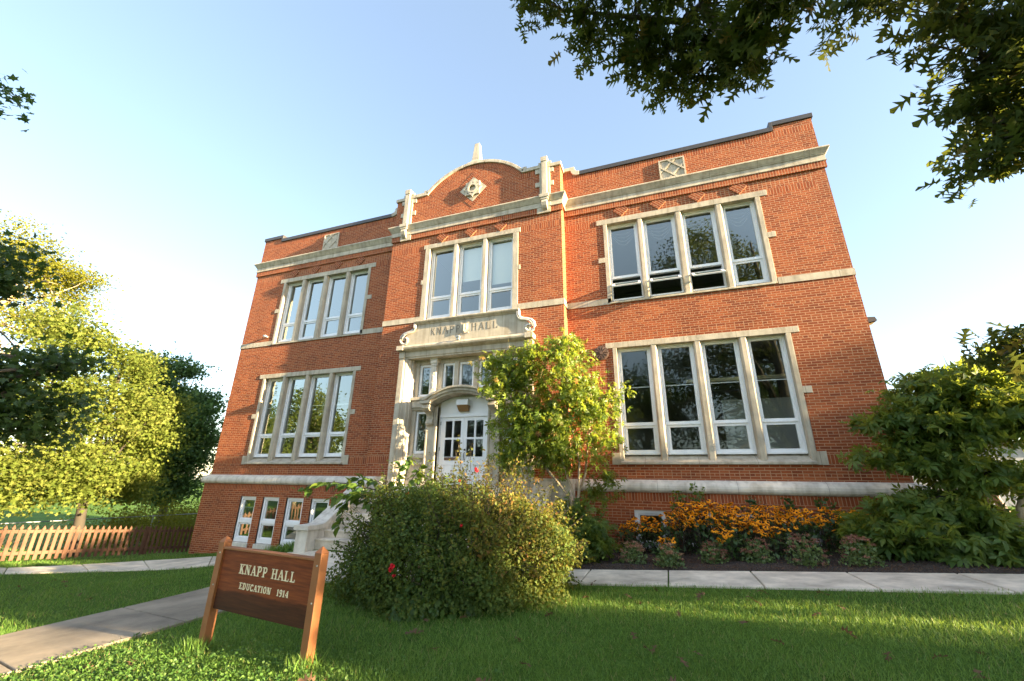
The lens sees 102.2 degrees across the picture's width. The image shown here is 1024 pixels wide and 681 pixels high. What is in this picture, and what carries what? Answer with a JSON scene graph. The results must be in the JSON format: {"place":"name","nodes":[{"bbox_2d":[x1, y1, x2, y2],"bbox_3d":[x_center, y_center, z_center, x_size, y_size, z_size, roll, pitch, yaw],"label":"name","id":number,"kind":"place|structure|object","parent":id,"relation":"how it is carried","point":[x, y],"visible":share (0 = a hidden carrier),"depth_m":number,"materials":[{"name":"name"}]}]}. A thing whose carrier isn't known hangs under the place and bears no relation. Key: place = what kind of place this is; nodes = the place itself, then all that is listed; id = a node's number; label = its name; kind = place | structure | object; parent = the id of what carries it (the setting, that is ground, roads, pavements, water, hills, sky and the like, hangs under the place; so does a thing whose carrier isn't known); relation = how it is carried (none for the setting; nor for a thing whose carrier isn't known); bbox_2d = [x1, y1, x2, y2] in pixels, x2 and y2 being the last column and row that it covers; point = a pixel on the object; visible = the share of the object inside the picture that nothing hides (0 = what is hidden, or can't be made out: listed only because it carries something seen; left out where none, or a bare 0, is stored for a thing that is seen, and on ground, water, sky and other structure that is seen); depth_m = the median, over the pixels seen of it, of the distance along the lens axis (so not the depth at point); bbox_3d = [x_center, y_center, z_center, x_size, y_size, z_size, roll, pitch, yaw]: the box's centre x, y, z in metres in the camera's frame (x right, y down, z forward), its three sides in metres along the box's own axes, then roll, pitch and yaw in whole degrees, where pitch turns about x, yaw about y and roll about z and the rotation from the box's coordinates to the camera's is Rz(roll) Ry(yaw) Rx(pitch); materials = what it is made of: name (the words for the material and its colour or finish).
{"place":"outdoors","nodes":[
{"label":"outdoors","id":0,"kind":"place"},
{"bbox_2d":[0,556,215,573],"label":"side path","id":1,"kind":"structure","parent":0,"point":[172,564],"depth_m":11.20,"materials":[{"name":"concrete"}]},
{"bbox_2d":[0,587,225,677],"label":"path","id":2,"kind":"structure","parent":0,"point":[23,649],"depth_m":5.58,"materials":[{"name":"concrete"}]},
{"bbox_2d":[261,540,294,551],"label":"tall grass","id":3,"kind":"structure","parent":0,"point":[284,548],"depth_m":11.10,"materials":[{"name":"green plant"}]},
{"bbox_2d":[0,482,1023,680],"bbox_3d":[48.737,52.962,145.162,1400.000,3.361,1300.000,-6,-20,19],"label":"ground","id":4,"kind":"structure","parent":0,"point":[37,516],"depth_m":4.60,"materials":[{"name":"green plant"}]},
{"bbox_2d":[0,68,115,463],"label":"shade maple","id":5,"kind":"object","parent":4,"relation":"on","point":[28,431],"visible":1,"depth_m":5.90,"materials":[{"name":"green plant"}]},
{"bbox_2d":[0,209,131,353],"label":"tall tree","id":6,"kind":"object","parent":4,"relation":"on","point":[71,278],"visible":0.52,"depth_m":21.37,"materials":[{"name":"green plant"}]},
{"bbox_2d":[0,525,192,560],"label":"picket fence","id":7,"kind":"object","parent":4,"relation":"on","point":[144,547],"visible":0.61,"depth_m":13.94,"materials":[{"name":"brown wood"}]},
{"bbox_2d":[0,513,196,551],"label":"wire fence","id":8,"kind":"object","parent":4,"relation":"on","point":[95,522],"visible":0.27,"depth_m":18.37,"materials":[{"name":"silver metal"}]},
{"bbox_2d":[0,293,205,556],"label":"maple tree","id":9,"kind":"object","parent":4,"relation":"on","point":[83,474],"visible":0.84,"depth_m":15.93,"materials":[{"name":"green plant"}]},
{"bbox_2d":[47,492,195,551],"bbox_3d":[-18.334,8.812,20.207,4.343,3.146,5.764,0,-19,2],"label":"meadow shrub","id":10,"kind":"object","parent":4,"relation":"on","point":[113,523],"visible":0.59,"depth_m":19.95,"materials":[{"name":"green plant"}]},
{"bbox_2d":[121,502,196,537],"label":"meadow shrub","id":11,"kind":"object","parent":4,"relation":"on","point":[168,513],"visible":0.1,"depth_m":28.45,"materials":[{"name":"green plant"}]},
{"bbox_2d":[102,341,228,543],"bbox_3d":[-20.614,6.082,24.641,7.080,11.782,7.106,11,-21,-26],"label":"shade tree","id":12,"kind":"object","parent":4,"relation":"on","point":[183,486],"visible":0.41,"depth_m":24.39,"materials":[{"name":"green plant"}]},
{"bbox_2d":[136,499,200,545],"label":"meadow shrub","id":13,"kind":"object","parent":4,"relation":"on","point":[193,510],"visible":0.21,"depth_m":23.23,"materials":[{"name":"green plant"}]},
{"bbox_2d":[160,633,341,679],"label":"tall grass","id":14,"kind":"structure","parent":4,"relation":"on","point":[191,646],"depth_m":4.53,"materials":[{"name":"green plant"}]},
{"bbox_2d":[198,536,328,666],"bbox_3d":[-2.776,2.936,4.541,1.771,1.340,0.109,-8,-21,25],"label":"wooden sign","id":15,"kind":"object","parent":4,"relation":"on","point":[283,588],"visible":0.96,"depth_m":4.54,"materials":[{"name":"brown wood"}]},
{"bbox_2d":[0,622,595,680],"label":"clover","id":16,"kind":"object","parent":4,"relation":"on","point":[126,674],"visible":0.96,"depth_m":4.12,"materials":[{"name":"green plant"}]},
{"bbox_2d":[297,671,315,680],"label":"fallen leaf","id":17,"kind":"object","parent":4,"relation":"on","point":[306,678],"visible":1,"depth_m":3.60,"materials":[{"name":"brown plant"}]},
{"bbox_2d":[287,550,477,586],"bbox_3d":[-3.216,4.883,8.611,5.450,0.515,1.490,-6,-20,19],"label":"step landing","id":18,"kind":"object","parent":4,"relation":"on","point":[330,563],"visible":0.05,"depth_m":9.18,"materials":[{"name":"concrete"}]},
{"bbox_2d":[323,435,603,623],"bbox_3d":[-0.985,3.099,7.125,4.668,2.754,3.417,-11,-22,31],"label":"rose bush","id":19,"kind":"object","parent":4,"relation":"on","point":[444,563],"visible":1,"depth_m":6.05,"materials":[{"name":"green plant"}]},
{"bbox_2d":[291,454,427,537],"bbox_3d":[-2.878,2.857,7.651,2.962,1.460,0.916,-6,-20,19],"label":"trumpet creeper","id":20,"kind":"object","parent":19,"relation":"attached to","point":[355,495],"visible":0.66,"depth_m":7.54,"materials":[{"name":"green plant"}]},
{"bbox_2d":[476,676,490,680],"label":"fallen leaf","id":21,"kind":"object","parent":4,"relation":"on","point":[478,679],"visible":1,"depth_m":3.41,"materials":[{"name":"brown plant"}]},
{"bbox_2d":[188,112,927,570],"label":"school building","id":22,"kind":"structure","parent":4,"relation":"on","point":[706,298],"depth_m":13.33,"materials":[{"name":"brick"}]},
{"bbox_2d":[232,496,255,547],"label":"window","id":23,"kind":"structure","parent":22,"relation":"in","point":[238,540],"depth_m":14.66,"materials":[{"name":"white paint"}]},
{"bbox_2d":[252,497,278,548],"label":"window","id":24,"kind":"structure","parent":22,"relation":"in","point":[261,542],"depth_m":14.30,"materials":[{"name":"white paint"}]},
{"bbox_2d":[253,378,282,456],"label":"window","id":25,"kind":"structure","parent":22,"relation":"in","point":[260,435],"depth_m":16.13,"materials":[{"name":"white paint"}]},
{"bbox_2d":[275,376,305,456],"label":"window","id":26,"kind":"structure","parent":22,"relation":"in","point":[282,435],"depth_m":15.75,"materials":[{"name":"white paint"}]},
{"bbox_2d":[278,282,302,342],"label":"window","id":27,"kind":"structure","parent":22,"relation":"in","point":[284,324],"depth_m":17.55,"materials":[{"name":"white paint"}]},
{"bbox_2d":[279,498,303,545],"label":"window","id":28,"kind":"structure","parent":22,"relation":"in","point":[287,523],"depth_m":14.03,"materials":[{"name":"white paint"}]},
{"bbox_2d":[298,278,323,339],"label":"window","id":29,"kind":"structure","parent":22,"relation":"in","point":[303,322],"depth_m":17.18,"materials":[{"name":"white paint"}]},
{"bbox_2d":[298,374,329,456],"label":"window","id":30,"kind":"structure","parent":22,"relation":"in","point":[306,422],"depth_m":15.38,"materials":[{"name":"white paint"}]},
{"bbox_2d":[309,499,328,522],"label":"window","id":31,"kind":"structure","parent":22,"relation":"in","point":[314,501],"depth_m":13.86,"materials":[{"name":"white paint"}]},
{"bbox_2d":[320,274,345,337],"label":"window","id":32,"kind":"structure","parent":22,"relation":"in","point":[325,318],"depth_m":16.80,"materials":[{"name":"white paint"}]},
{"bbox_2d":[323,372,352,456],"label":"window","id":33,"kind":"structure","parent":22,"relation":"in","point":[333,405],"depth_m":15.03,"materials":[{"name":"white paint"}]},
{"bbox_2d":[343,270,367,334],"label":"window","id":34,"kind":"structure","parent":22,"relation":"in","point":[348,315],"depth_m":16.44,"materials":[{"name":"white paint"}]},
{"bbox_2d":[413,412,426,453],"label":"window","id":35,"kind":"structure","parent":22,"relation":"in","point":[415,451],"depth_m":13.25,"materials":[{"name":"white paint"}]},
{"bbox_2d":[418,365,431,396],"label":"window","id":36,"kind":"structure","parent":22,"relation":"in","point":[424,366],"depth_m":13.79,"materials":[{"name":"white paint"}]},
{"bbox_2d":[427,247,453,318],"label":"window","id":37,"kind":"structure","parent":22,"relation":"in","point":[432,299],"depth_m":14.68,"materials":[{"name":"white paint"}]},
{"bbox_2d":[442,363,454,387],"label":"window","id":38,"kind":"structure","parent":22,"relation":"in","point":[447,364],"depth_m":13.56,"materials":[{"name":"white paint"}]},
{"bbox_2d":[436,417,464,484],"bbox_3d":[-1.884,3.380,12.645,0.836,2.040,0.117,-6,-20,19],"label":"door","id":39,"kind":"structure","parent":22,"relation":"in","point":[447,465],"depth_m":12.68,"materials":[{"name":"paint"}]},
{"bbox_2d":[459,361,473,385],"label":"window","id":40,"kind":"structure","parent":22,"relation":"in","point":[461,363],"depth_m":13.37,"materials":[{"name":"white paint"}]},
{"bbox_2d":[456,242,482,315],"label":"window","id":41,"kind":"structure","parent":22,"relation":"in","point":[470,264],"depth_m":14.60,"materials":[{"name":"white paint"}]},
{"bbox_2d":[462,416,487,485],"bbox_3d":[-1.089,3.299,12.375,0.836,2.040,0.116,-6,-20,19],"label":"door","id":42,"kind":"structure","parent":22,"relation":"in","point":[484,453],"depth_m":12.38,"materials":[{"name":"paint"}]},
{"bbox_2d":[478,360,490,386],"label":"window","id":43,"kind":"structure","parent":22,"relation":"in","point":[480,362],"depth_m":13.15,"materials":[{"name":"white paint"}]},
{"bbox_2d":[487,236,512,311],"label":"window","id":44,"kind":"structure","parent":22,"relation":"in","point":[500,263],"depth_m":14.21,"materials":[{"name":"white paint"}]},
{"bbox_2d":[607,222,643,301],"bbox_3d":[3.520,-2.578,12.950,0.934,2.696,0.781,-6,-20,19],"label":"window","id":45,"kind":"structure","parent":22,"relation":"in","point":[634,224],"depth_m":13.06,"materials":[{"name":"white paint"}]},
{"bbox_2d":[617,347,660,454],"bbox_3d":[3.564,1.663,11.706,0.931,3.046,0.160,-6,-20,19],"label":"window","id":46,"kind":"structure","parent":22,"relation":"in","point":[654,424],"depth_m":11.52,"materials":[{"name":"white paint"}]},
{"bbox_2d":[634,510,666,548],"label":"window","id":47,"kind":"structure","parent":22,"relation":"in","point":[637,513],"depth_m":10.48,"materials":[{"name":"white paint"}]},
{"bbox_2d":[642,215,683,296],"bbox_3d":[4.578,-2.686,12.590,0.953,2.696,0.781,-6,-20,19],"label":"window","id":48,"kind":"structure","parent":22,"relation":"in","point":[678,269],"depth_m":12.70,"materials":[{"name":"white paint"}]},
{"bbox_2d":[657,343,707,454],"bbox_3d":[4.629,1.555,11.343,0.956,3.046,0.160,-6,-20,19],"label":"window","id":49,"kind":"structure","parent":22,"relation":"in","point":[674,424],"depth_m":11.17,"materials":[{"name":"white paint"}]},
{"bbox_2d":[681,208,726,291],"bbox_3d":[5.659,-2.795,12.222,0.938,2.696,0.781,-6,-20,19],"label":"window","id":50,"kind":"structure","parent":22,"relation":"in","point":[719,254],"depth_m":12.31,"materials":[{"name":"white paint"}]},
{"bbox_2d":[701,339,756,454],"bbox_3d":[5.699,1.446,10.979,0.933,3.046,0.160,-6,-20,19],"label":"window","id":51,"kind":"structure","parent":22,"relation":"in","point":[747,422],"depth_m":10.79,"materials":[{"name":"white paint"}]},
{"bbox_2d":[722,201,769,285],"bbox_3d":[6.782,-2.820,12.101,0.876,2.696,0.259,-6,-20,19],"label":"window","id":52,"kind":"structure","parent":22,"relation":"in","point":[761,258],"depth_m":11.92,"materials":[{"name":"white paint"}]},
{"bbox_2d":[746,335,807,453],"bbox_3d":[6.744,1.341,10.623,0.891,3.046,0.160,-6,-20,19],"label":"window","id":53,"kind":"structure","parent":22,"relation":"in","point":[797,420],"depth_m":10.43,"materials":[{"name":"white paint"}]},
{"bbox_2d":[676,656,688,666],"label":"fallen leaf","id":54,"kind":"object","parent":4,"relation":"on","point":[682,660],"visible":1,"depth_m":3.63,"materials":[{"name":"brown plant"}]},
{"bbox_2d":[510,0,1023,383],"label":"oak tree","id":55,"kind":"object","parent":4,"relation":"on","point":[991,92],"visible":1,"depth_m":2.77,"materials":[{"name":"green plant"}]},
{"bbox_2d":[565,546,1023,573],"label":"mulch bed","id":56,"kind":"object","parent":4,"relation":"on","point":[733,561],"visible":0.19,"depth_m":7.34,"materials":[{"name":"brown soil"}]},
{"bbox_2d":[467,326,636,526],"bbox_3d":[0.934,2.368,10.141,4.234,5.607,2.215,-6,-20,19],"label":"buckeye tree","id":57,"kind":"object","parent":56,"relation":"on","point":[547,424],"visible":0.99,"depth_m":10.12,"materials":[{"name":"green plant"}]},
{"bbox_2d":[550,466,630,566],"bbox_3d":[1.502,3.858,9.187,2.142,2.129,1.831,-6,-20,19],"label":"undergrowth shrub","id":58,"kind":"object","parent":56,"relation":"on","point":[597,536],"visible":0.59,"depth_m":8.93,"materials":[{"name":"green plant"}]},
{"bbox_2d":[610,522,650,552],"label":"coneflower plant","id":59,"kind":"object","parent":56,"relation":"on","point":[628,531],"visible":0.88,"depth_m":9.62,"materials":[{"name":"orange plant"}]},
{"bbox_2d":[618,540,647,564],"bbox_3d":[2.432,4.306,8.365,0.597,0.470,0.542,4,-19,-9],"label":"stonecrop","id":60,"kind":"object","parent":56,"relation":"on","point":[631,558],"visible":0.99,"depth_m":8.29,"materials":[{"name":"green plant"}]},
{"bbox_2d":[608,515,658,552],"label":"coneflower plant","id":61,"kind":"object","parent":56,"relation":"on","point":[645,543],"visible":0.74,"depth_m":9.69,"materials":[{"name":"green plant"}]},
{"bbox_2d":[638,516,679,552],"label":"coneflower plant","id":62,"kind":"object","parent":56,"relation":"on","point":[655,526],"visible":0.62,"depth_m":9.51,"materials":[{"name":"green plant"}]},
{"bbox_2d":[651,536,681,562],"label":"coneflower plant","id":63,"kind":"object","parent":56,"relation":"on","point":[666,542],"visible":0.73,"depth_m":8.36,"materials":[{"name":"green plant"}]},
{"bbox_2d":[637,511,697,554],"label":"coneflower plant","id":64,"kind":"object","parent":56,"relation":"on","point":[673,531],"visible":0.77,"depth_m":9.18,"materials":[{"name":"green plant"}]},
{"bbox_2d":[652,542,685,569],"bbox_3d":[3.006,4.127,7.965,0.622,0.474,0.583,-6,-20,19],"label":"stonecrop","id":65,"kind":"object","parent":56,"relation":"on","point":[668,553],"visible":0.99,"depth_m":7.87,"materials":[{"name":"green plant"}]},
{"bbox_2d":[664,490,689,546],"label":"weed shoot","id":66,"kind":"object","parent":56,"relation":"on","point":[679,498],"visible":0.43,"depth_m":9.98,"materials":[{"name":"green plant"}]},
{"bbox_2d":[657,501,712,551],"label":"coneflower plant","id":67,"kind":"object","parent":56,"relation":"on","point":[693,506],"visible":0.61,"depth_m":9.32,"materials":[{"name":"green plant"}]},
{"bbox_2d":[686,483,712,531],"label":"weed shoot","id":68,"kind":"object","parent":56,"relation":"on","point":[695,493],"visible":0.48,"depth_m":9.92,"materials":[{"name":"green plant"}]},
{"bbox_2d":[676,510,730,555],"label":"coneflower plant","id":69,"kind":"object","parent":56,"relation":"on","point":[702,524],"visible":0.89,"depth_m":8.83,"materials":[{"name":"green plant"}]},
{"bbox_2d":[670,499,736,553],"bbox_3d":[4.288,4.203,9.293,1.204,1.188,1.466,16,-24,-37],"label":"coneflower plant","id":70,"kind":"object","parent":56,"relation":"on","point":[701,507],"visible":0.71,"depth_m":9.10,"materials":[{"name":"orange plant"}]},
{"bbox_2d":[698,541,729,563],"bbox_3d":[3.925,4.129,8.038,0.597,0.441,0.575,-6,-20,19],"label":"stonecrop","id":71,"kind":"object","parent":56,"relation":"on","point":[715,557],"visible":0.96,"depth_m":7.97,"materials":[{"name":"green plant"}]},
{"bbox_2d":[700,529,747,560],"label":"coneflower plant","id":72,"kind":"object","parent":56,"relation":"on","point":[726,537],"visible":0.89,"depth_m":8.05,"materials":[{"name":"green plant"}]},
{"bbox_2d":[704,501,749,551],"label":"coneflower plant","id":73,"kind":"object","parent":56,"relation":"on","point":[735,508],"visible":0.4,"depth_m":9.12,"materials":[{"name":"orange plant"}]},
{"bbox_2d":[700,514,763,556],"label":"coneflower plant","id":74,"kind":"object","parent":56,"relation":"on","point":[737,530],"visible":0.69,"depth_m":8.47,"materials":[{"name":"green plant"}]},
{"bbox_2d":[709,510,779,555],"bbox_3d":[4.910,4.072,8.716,1.210,0.917,1.256,18,-25,-41],"label":"coneflower plant","id":75,"kind":"object","parent":56,"relation":"on","point":[752,518],"visible":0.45,"depth_m":8.61,"materials":[{"name":"orange plant"}]},
{"bbox_2d":[740,496,762,531],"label":"weed shoot","id":76,"kind":"object","parent":56,"relation":"on","point":[752,501],"visible":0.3,"depth_m":9.51,"materials":[{"name":"green plant"}]},
{"bbox_2d":[740,537,777,563],"bbox_3d":[4.613,3.974,7.776,0.624,0.519,0.601,-6,-20,19],"label":"stonecrop","id":77,"kind":"object","parent":56,"relation":"on","point":[762,558],"visible":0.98,"depth_m":7.73,"materials":[{"name":"green plant"}]},
{"bbox_2d":[735,520,792,559],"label":"coneflower plant","id":78,"kind":"object","parent":56,"relation":"on","point":[762,532],"visible":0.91,"depth_m":8.06,"materials":[{"name":"green plant"}]},
{"bbox_2d":[745,504,811,552],"bbox_3d":[5.468,4.059,8.869,1.438,1.024,1.115,-6,-20,19],"label":"coneflower plant","id":79,"kind":"object","parent":56,"relation":"on","point":[761,507],"visible":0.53,"depth_m":8.78,"materials":[{"name":"orange plant"}]},
{"bbox_2d":[776,497,801,543],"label":"weed shoot","id":80,"kind":"object","parent":56,"relation":"on","point":[788,506],"visible":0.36,"depth_m":9.27,"materials":[{"name":"green plant"}]},
{"bbox_2d":[763,510,832,557],"bbox_3d":[5.569,3.936,8.348,1.255,0.914,1.231,6,-19,-14],"label":"coneflower plant","id":81,"kind":"object","parent":56,"relation":"on","point":[790,524],"visible":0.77,"depth_m":8.33,"materials":[{"name":"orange plant"}]},
{"bbox_2d":[772,506,827,554],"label":"coneflower plant","id":82,"kind":"object","parent":56,"relation":"on","point":[797,512],"visible":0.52,"depth_m":8.53,"materials":[{"name":"green plant"}]},
{"bbox_2d":[784,532,830,568],"bbox_3d":[5.268,3.752,7.409,0.720,0.584,0.648,-6,-20,19],"label":"stonecrop","id":83,"kind":"object","parent":56,"relation":"on","point":[807,555],"visible":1,"depth_m":7.36,"materials":[{"name":"green plant"}]},
{"bbox_2d":[792,511,844,555],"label":"coneflower plant","id":84,"kind":"object","parent":56,"relation":"on","point":[822,525],"visible":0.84,"depth_m":8.34,"materials":[{"name":"green plant"}]},
{"bbox_2d":[814,497,836,541],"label":"weed shoot","id":85,"kind":"object","parent":56,"relation":"on","point":[822,502],"visible":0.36,"depth_m":9.03,"materials":[{"name":"green plant"}]},
{"bbox_2d":[807,507,856,551],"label":"coneflower plant","id":86,"kind":"object","parent":56,"relation":"on","point":[827,521],"visible":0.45,"depth_m":8.51,"materials":[{"name":"green plant"}]},
{"bbox_2d":[827,511,870,539],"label":"coneflower plant","id":87,"kind":"object","parent":56,"relation":"on","point":[840,517],"visible":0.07,"depth_m":8.50,"materials":[{"name":"orange plant"}]},
{"bbox_2d":[834,534,887,567],"bbox_3d":[6.061,3.675,7.212,0.684,0.541,0.665,-6,-20,19],"label":"stonecrop","id":88,"kind":"object","parent":56,"relation":"on","point":[854,556],"visible":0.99,"depth_m":7.18,"materials":[{"name":"green plant"}]},
{"bbox_2d":[829,490,1023,568],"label":"mound shrub","id":89,"kind":"object","parent":56,"relation":"on","point":[951,548],"visible":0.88,"depth_m":7.02,"materials":[{"name":"green plant"}]},
{"bbox_2d":[835,346,1023,540],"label":"umbrella tree","id":90,"kind":"object","parent":56,"relation":"on","point":[946,425],"visible":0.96,"depth_m":7.48,"materials":[{"name":"green plant"}]},
{"bbox_2d":[840,625,857,638],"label":"fallen leaf","id":91,"kind":"object","parent":4,"relation":"on","point":[847,631],"visible":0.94,"depth_m":4.17,"materials":[{"name":"brown plant"}]},
{"bbox_2d":[884,651,891,660],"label":"fallen leaf","id":92,"kind":"object","parent":4,"relation":"on","point":[887,657],"visible":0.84,"depth_m":3.60,"materials":[{"name":"brown plant"}]},
{"bbox_2d":[912,442,1023,505],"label":"white outbuilding","id":93,"kind":"structure","parent":4,"relation":"on","point":[1020,455],"depth_m":26.33,"materials":[{"name":"white"}]},
{"bbox_2d":[973,667,988,678],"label":"fallen leaf","id":94,"kind":"object","parent":4,"relation":"on","point":[978,672],"visible":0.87,"depth_m":3.22,"materials":[{"name":"brown plant"}]},
{"bbox_2d":[993,495,1010,511],"bbox_3d":[22.990,7.186,19.756,0.794,2.160,0.424,-6,-20,19],"label":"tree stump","id":95,"kind":"object","parent":4,"relation":"on","point":[1000,499],"visible":0.06,"depth_m":19.50,"materials":[{"name":"brown wood"}]},
{"bbox_2d":[0,0,1023,477],"label":"sky","id":96,"kind":"structure","parent":0,"point":[168,140],"materials":[{"name":"blue"}]},
{"bbox_2d":[491,569,1023,594],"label":"sidewalk","id":97,"kind":"structure","parent":0,"point":[889,582],"depth_m":6.33,"materials":[{"name":"concrete"}]}
]}

